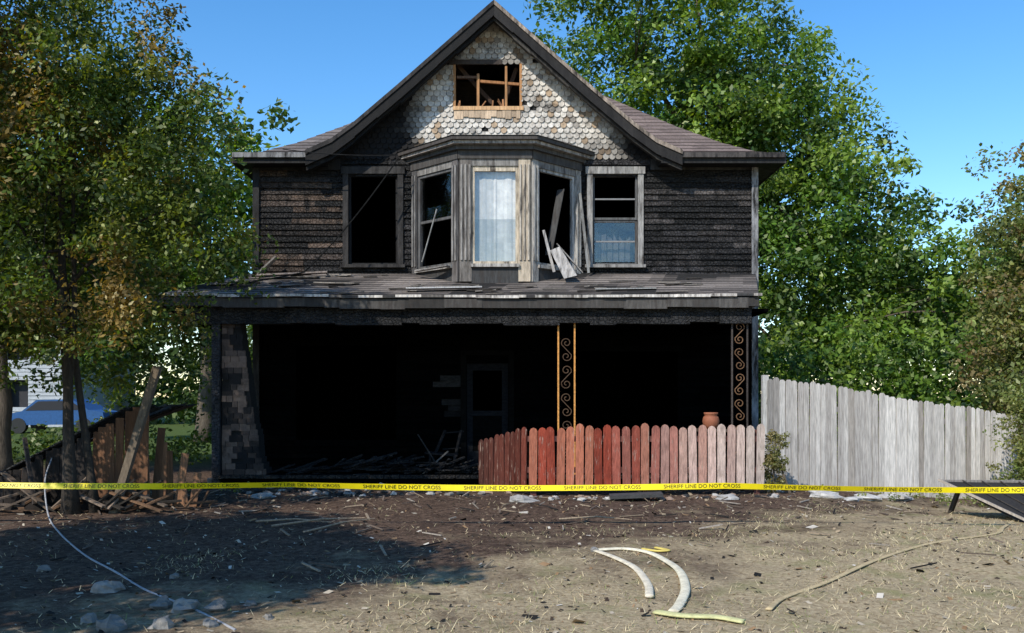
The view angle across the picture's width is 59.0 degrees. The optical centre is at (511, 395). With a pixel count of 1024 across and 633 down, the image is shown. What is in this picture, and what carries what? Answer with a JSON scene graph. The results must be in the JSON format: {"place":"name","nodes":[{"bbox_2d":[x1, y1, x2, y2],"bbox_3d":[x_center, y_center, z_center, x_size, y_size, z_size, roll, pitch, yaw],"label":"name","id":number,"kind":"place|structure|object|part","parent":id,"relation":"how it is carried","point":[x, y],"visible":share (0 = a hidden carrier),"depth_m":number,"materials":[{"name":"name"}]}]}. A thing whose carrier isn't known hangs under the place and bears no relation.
{"place":"outdoors","nodes":[
{"label":"outdoors","id":0,"kind":"place"},
{"bbox_2d":[174,307,751,482],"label":"porch beam","id":1,"kind":"structure","parent":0,"point":[218,316],"depth_m":15.93,"materials":[{"name":"black wood"}]},
{"bbox_2d":[165,274,757,306],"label":"porch roof","id":2,"kind":"structure","parent":1,"relation":"on","point":[379,284],"depth_m":16.73,"materials":[{"name":"grey wood"}]},
{"bbox_2d":[210,256,702,293],"bbox_3d":[-0.967,-2.250,16.844,9.221,0.922,1.912,0,0,0],"label":"roof debris","id":3,"kind":"object","parent":2,"relation":"on","point":[477,287],"visible":0.95,"depth_m":16.60,"materials":[{"name":"grey wood"}]},
{"bbox_2d":[153,293,761,309],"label":"porch fascia","id":4,"kind":"structure","parent":2,"relation":"attached to","point":[727,300],"depth_m":15.80,"materials":[{"name":"grey wood"}]},
{"bbox_2d":[338,25,642,157],"bbox_3d":[-0.350,-6.085,18.040,6.692,2.730,0.080,0,0,0],"label":"gable sheathing","id":5,"kind":"object","parent":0,"point":[484,128],"visible":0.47,"depth_m":18.00,"materials":[{"name":"wood"}]},
{"bbox_2d":[449,60,523,118],"bbox_3d":[-0.510,-6.084,18.107,1.480,1.187,0.347,0,0,0],"label":"gable vent framing","id":6,"kind":"object","parent":5,"relation":"attached to","point":[503,110],"visible":0.99,"depth_m":17.96,"materials":[{"name":"brown wood"}]},
{"bbox_2d":[336,23,651,159],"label":"gable scale shingles","id":7,"kind":"object","parent":5,"relation":"attached to","point":[552,106],"visible":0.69,"depth_m":17.98,"materials":[{"name":"grey wood"}]},
{"bbox_2d":[475,172,514,260],"bbox_3d":[-0.308,-3.400,17.171,0.903,1.760,0.022,0,0,0],"label":"bay curtain","id":8,"kind":"object","parent":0,"point":[494,216],"visible":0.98,"depth_m":17.17,"materials":[{"name":"white fabric"}]},
{"bbox_2d":[398,135,594,162],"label":"bay cornice","id":9,"kind":"structure","parent":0,"point":[451,143],"depth_m":16.98,"materials":[{"name":"grey wood"}]},
{"bbox_2d":[397,135,592,152],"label":"bay roof","id":10,"kind":"structure","parent":9,"relation":"on","point":[538,135],"depth_m":17.42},
{"bbox_2d":[0,397,1023,632],"bbox_3d":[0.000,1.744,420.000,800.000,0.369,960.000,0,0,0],"label":"ground","id":11,"kind":"structure","parent":0,"point":[246,583],"depth_m":8.59,"materials":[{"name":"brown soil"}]},
{"bbox_2d":[11,399,116,433],"bbox_3d":[-19.350,0.873,38.875,4.500,1.445,1.810,0,0,0],"label":"parked car","id":12,"kind":"object","parent":11,"relation":"on","point":[35,412],"visible":0.51,"depth_m":38.00,"materials":[{"name":"painted metal"},{"name":"glass"},{"name":"rubber"}]},
{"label":"windows and wheels","id":13,"kind":"part","parent":12,"relation":"part of","materials":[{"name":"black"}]},
{"bbox_2d":[7,274,141,426],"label":"neighbour house","id":14,"kind":"structure","parent":11,"relation":"on","point":[23,397],"depth_m":45.99,"materials":[{"name":"concrete"}]},
{"bbox_2d":[0,10,211,474],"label":"elm tree","id":15,"kind":"object","parent":11,"relation":"on","point":[6,411],"visible":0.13,"depth_m":17.26,"materials":[{"name":"green plant"}]},
{"bbox_2d":[0,366,217,513],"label":"collapsed shed","id":16,"kind":"structure","parent":11,"relation":"on","point":[115,460],"depth_m":12.79,"materials":[{"name":"brown wood"}]},
{"bbox_2d":[11,308,252,464],"bbox_3d":[-10.128,-0.140,21.976,9.166,4.428,3.048,0,0,0],"label":"hedge","id":17,"kind":"object","parent":11,"relation":"on","point":[177,450],"visible":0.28,"depth_m":21.93,"materials":[{"name":"green plant"}]},
{"bbox_2d":[0,0,278,514],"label":"turning maple tree","id":18,"kind":"object","parent":11,"relation":"on","point":[29,103],"visible":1,"depth_m":11.77,"materials":[{"name":"green plant"}]},
{"bbox_2d":[44,458,235,629],"bbox_3d":[-4.357,1.236,9.460,0.339,0.783,8.160,0,0,-35],"label":"fire hose","id":19,"kind":"object","parent":11,"relation":"on","point":[134,583],"visible":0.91,"depth_m":8.50,"materials":[{"name":"fabric"}]},
{"bbox_2d":[36,565,273,632],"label":"rocks","id":20,"kind":"object","parent":11,"relation":"on","point":[111,623],"visible":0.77,"depth_m":6.69,"materials":[{"name":"stone"}]},
{"bbox_2d":[21,67,299,442],"bbox_3d":[-12.311,-4.618,30.409,11.995,12.669,7.227,0,0,-8],"label":"cottonwood tree","id":21,"kind":"object","parent":11,"relation":"on","point":[204,421],"visible":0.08,"depth_m":30.53,"materials":[{"name":"green plant"}]},
{"bbox_2d":[222,324,271,474],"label":"shingled corner pier","id":22,"kind":"structure","parent":11,"relation":"on","point":[243,449],"depth_m":16.01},
{"bbox_2d":[167,309,768,484],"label":"porch floor and ceiling","id":23,"kind":"structure","parent":11,"relation":"on","point":[756,312],"depth_m":16.00,"materials":[{"name":"black wood"}]},
{"bbox_2d":[230,149,398,284],"bbox_3d":[-3.780,-3.373,17.257,3.177,2.732,0.578,0,0,-18],"label":"fallen cable","id":24,"kind":"object","parent":23,"relation":"on","point":[345,227],"visible":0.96,"depth_m":17.35,"materials":[{"name":"black rubber"}]},
{"bbox_2d":[417,430,463,473],"bbox_3d":[-1.326,1.025,16.597,0.860,0.765,0.846,0,0,0],"label":"broken porch chair","id":25,"kind":"object","parent":23,"relation":"on","point":[436,452],"visible":0.78,"depth_m":16.70,"materials":[{"name":"grey wood"}]},
{"bbox_2d":[461,350,513,465],"bbox_3d":[-0.490,0.250,17.980,1.060,2.300,0.100,0,0,0],"label":"front door","id":26,"kind":"structure","parent":23,"relation":"attached to","point":[482,425],"depth_m":17.99,"materials":[{"name":"black wood"}]},
{"bbox_2d":[411,150,581,282],"bbox_3d":[-0.310,-3.370,17.521,3.409,2.500,1.102,0,0,0],"label":"bay window frame","id":27,"kind":"object","parent":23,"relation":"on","point":[527,267],"visible":0.94,"depth_m":17.04,"materials":[{"name":"grey wood"}]},
{"bbox_2d":[418,168,451,268],"bbox_3d":[-1.464,-3.405,17.552,1.025,1.850,0.065,0,0,44],"label":"bay sash","id":28,"kind":"object","parent":27,"relation":"in","point":[421,222],"visible":0.84,"depth_m":17.86,"materials":[{"name":"grey wood"}]},
{"bbox_2d":[472,166,517,262],"bbox_3d":[-0.320,-3.405,17.087,0.880,1.850,0.065,0,0,0],"label":"bay sash","id":29,"kind":"object","parent":27,"relation":"in","point":[494,169],"visible":1,"depth_m":17.05,"materials":[{"name":"grey wood"}]},
{"bbox_2d":[414,189,589,278],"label":"broken sash pieces","id":30,"kind":"object","parent":27,"relation":"attached to","point":[558,253],"visible":1,"depth_m":17.36,"materials":[{"name":"paint"}]},
{"bbox_2d":[539,168,573,268],"bbox_3d":[0.834,-3.405,17.552,1.039,1.850,0.065,0,0,-44],"label":"bay sash","id":31,"kind":"object","parent":27,"relation":"in","point":[571,178],"visible":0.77,"depth_m":17.87,"materials":[{"name":"grey wood"}]},
{"bbox_2d":[557,323,574,474],"bbox_3d":[0.965,0.040,16.030,0.318,2.720,0.028,0,0,0],"label":"iron trellis post rusty","id":32,"kind":"object","parent":23,"relation":"attached to","point":[565,384],"visible":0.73,"depth_m":16.02,"materials":[{"name":"brown metal"}]},
{"bbox_2d":[731,324,747,456],"bbox_3d":[4.035,0.050,16.030,0.298,2.700,0.028,0,0,0],"label":"porch post","id":33,"kind":"object","parent":23,"relation":"attached to","point":[739,374],"visible":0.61,"depth_m":16.02,"materials":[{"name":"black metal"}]},
{"bbox_2d":[0,487,1004,571],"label":"wood debris","id":34,"kind":"object","parent":11,"relation":"on","point":[381,547],"visible":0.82,"depth_m":11.63,"materials":[{"name":"brown wood"}]},
{"bbox_2d":[259,82,751,466],"bbox_3d":[-0.130,-2.496,20.275,9.940,8.208,4.650,0,0,0],"label":"burnt interior","id":35,"kind":"object","parent":11,"relation":"on","point":[334,394],"visible":0.53,"depth_m":17.99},
{"bbox_2d":[259,158,751,273],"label":"clapboard walls","id":36,"kind":"structure","parent":11,"relation":"on","point":[697,221],"depth_m":17.98,"materials":[{"name":"brown wood"}]},
{"bbox_2d":[340,166,404,267],"bbox_3d":[-2.760,-3.540,17.985,1.280,2.000,0.190,0,0,0],"label":"window frame","id":37,"kind":"object","parent":36,"relation":"attached to","point":[346,171],"visible":0.98,"depth_m":17.93,"materials":[{"name":"paint"}]},
{"bbox_2d":[253,159,757,429],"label":"corner boards","id":38,"kind":"object","parent":36,"relation":"attached to","point":[335,164],"visible":0.34,"depth_m":17.93,"materials":[{"name":"paint"}]},
{"bbox_2d":[232,152,785,186],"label":"eaves","id":39,"kind":"object","parent":36,"relation":"on","point":[768,164],"visible":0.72,"depth_m":17.57,"materials":[{"name":"paint"}]},
{"bbox_2d":[359,1,629,117],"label":"gable roof","id":40,"kind":"structure","parent":39,"relation":"on","point":[491,72],"depth_m":20.43,"materials":[{"name":"black wood"}]},
{"bbox_2d":[305,0,682,171],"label":"gable rake boards","id":41,"kind":"object","parent":40,"relation":"attached to","point":[524,38],"visible":1,"depth_m":17.50,"materials":[{"name":"black wood"}]},
{"bbox_2d":[263,79,754,151],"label":"roof","id":42,"kind":"structure","parent":39,"relation":"on","point":[682,138],"depth_m":18.84,"materials":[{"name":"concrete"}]},
{"bbox_2d":[585,166,645,267],"bbox_3d":[2.050,-3.540,17.985,1.200,2.000,0.190,0,0,0],"label":"window right frame","id":43,"kind":"object","parent":36,"relation":"attached to","point":[590,171],"visible":0.99,"depth_m":17.93,"materials":[{"name":"paint"}]},
{"bbox_2d":[595,198,634,261],"bbox_3d":[2.050,-3.315,18.134,0.800,1.230,0.229,0,0,0],"label":"curtain rag","id":44,"kind":"object","parent":43,"relation":"hanging from","point":[609,242],"visible":1,"depth_m":18.21,"materials":[{"name":"blue fabric"}]},
{"bbox_2d":[0,489,1023,632],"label":"litter","id":45,"kind":"object","parent":11,"relation":"on","point":[532,617],"visible":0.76,"depth_m":8.97,"materials":[{"name":"brown plant"}]},
{"bbox_2d":[26,246,1005,427],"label":"tree line","id":46,"kind":"object","parent":11,"relation":"on","point":[178,381],"visible":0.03,"depth_m":51.68,"materials":[{"name":"green plant"}]},
{"bbox_2d":[150,482,913,502],"bbox_3d":[0.144,1.603,14.772,12.532,0.237,2.361,0,0,0],"label":"foundation rubble","id":47,"kind":"object","parent":11,"relation":"on","point":[658,495],"visible":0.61,"depth_m":14.09,"materials":[{"name":"stone"}]},
{"bbox_2d":[173,481,988,507],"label":"weeds","id":48,"kind":"object","parent":11,"relation":"on","point":[943,499],"visible":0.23,"depth_m":14.63,"materials":[{"name":"green plant"}]},
{"bbox_2d":[478,423,764,495],"bbox_3d":[1.646,1.069,14.682,4.787,1.263,0.961,0,0,13],"label":"red picket fence","id":49,"kind":"object","parent":11,"relation":"on","point":[502,460],"visible":0.85,"depth_m":14.49,"materials":[{"name":"paint"}]},
{"bbox_2d":[590,547,653,597],"bbox_3d":[1.040,1.568,8.162,0.240,0.066,2.137,0,0,-7],"label":"fire hose","id":50,"kind":"object","parent":11,"relation":"on","point":[648,585],"visible":0.98,"depth_m":8.05,"materials":[{"name":"fabric"}]},
{"bbox_2d":[598,547,689,611],"bbox_3d":[1.294,1.577,7.976,0.606,0.045,2.706,0,0,-7],"label":"fire hose","id":51,"kind":"object","parent":11,"relation":"on","point":[681,599],"visible":0.95,"depth_m":7.80,"materials":[{"name":"fabric"}]},
{"bbox_2d":[641,546,670,551],"bbox_3d":[1.491,1.586,9.310,0.228,0.021,0.256,0,0,-36],"label":"fire hose","id":52,"kind":"object","parent":11,"relation":"on","point":[661,549],"visible":0.98,"depth_m":9.27,"materials":[{"name":"fabric"}]},
{"bbox_2d":[652,610,745,623],"bbox_3d":[1.320,1.572,6.438,0.658,0.039,0.165,0,0,24],"label":"fire hose","id":53,"kind":"object","parent":11,"relation":"on","point":[699,616],"visible":0.99,"depth_m":6.40,"materials":[{"name":"fabric"}]},
{"bbox_2d":[523,0,951,387],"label":"cottonwood tree","id":54,"kind":"object","parent":11,"relation":"on","point":[763,115],"visible":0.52,"depth_m":29.67,"materials":[{"name":"green plant"}]},
{"bbox_2d":[760,429,791,493],"bbox_3d":[4.200,1.098,14.619,0.602,1.119,0.583,0,0,0],"label":"dry shrub","id":55,"kind":"object","parent":11,"relation":"on","point":[772,459],"visible":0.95,"depth_m":14.54,"materials":[{"name":"green plant"}]},
{"bbox_2d":[761,375,1017,498],"bbox_3d":[6.658,0.825,15.849,4.876,2.350,0.168,0,0,-10],"label":"wooden board fence","id":56,"kind":"object","parent":11,"relation":"on","point":[896,454],"visible":0.77,"depth_m":15.70,"materials":[{"name":"grey wood"}]},
{"bbox_2d":[765,519,1014,610],"bbox_3d":[5.028,1.706,10.126,9.281,0.268,0.540,0,0,-45],"label":"fire hose","id":57,"kind":"object","parent":11,"relation":"on","point":[772,605],"visible":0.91,"depth_m":8.34,"materials":[{"name":"fabric"}]},
{"bbox_2d":[758,305,1022,469],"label":"hedge","id":58,"kind":"object","parent":11,"relation":"on","point":[859,345],"visible":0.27,"depth_m":22.08,"materials":[{"name":"green plant"}]},
{"bbox_2d":[758,175,1023,443],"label":"box elder tree","id":59,"kind":"object","parent":11,"relation":"on","point":[946,288],"visible":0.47,"depth_m":27.81,"materials":[{"name":"green plant"}]},
{"bbox_2d":[937,478,1023,522],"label":"tipped plank panel","id":60,"kind":"object","parent":11,"relation":"on","point":[1011,505],"visible":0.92,"depth_m":12.29,"materials":[{"name":"grey wood"}]},
{"bbox_2d":[943,142,1023,473],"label":"box elder tree","id":61,"kind":"object","parent":11,"relation":"on","point":[1005,307],"visible":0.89,"depth_m":18.96,"materials":[{"name":"green plant"}]},
{"bbox_2d":[966,382,1023,502],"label":"dry shrub","id":62,"kind":"object","parent":11,"relation":"on","point":[1017,462],"visible":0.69,"depth_m":15.24,"materials":[{"name":"green plant"}]},
{"bbox_2d":[0,482,1023,492],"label":"caution tape","id":63,"kind":"object","parent":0,"point":[432,487],"visible":1,"depth_m":11.00,"materials":[{"name":"yellow plastic"},{"name":"black ink"}]},
{"bbox_2d":[0,0,1023,396],"label":"sky","id":64,"kind":"structure","parent":0,"point":[949,74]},
{"bbox_2d":[702,412,718,428],"bbox_3d":[3.420,0.430,15.550,0.290,0.280,0.290,0,0,0],"label":"terracotta pot","id":65,"kind":"object","parent":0,"point":[710,419],"visible":0.84,"depth_m":15.45,"materials":[{"name":"orange ceramic"}]}
]}

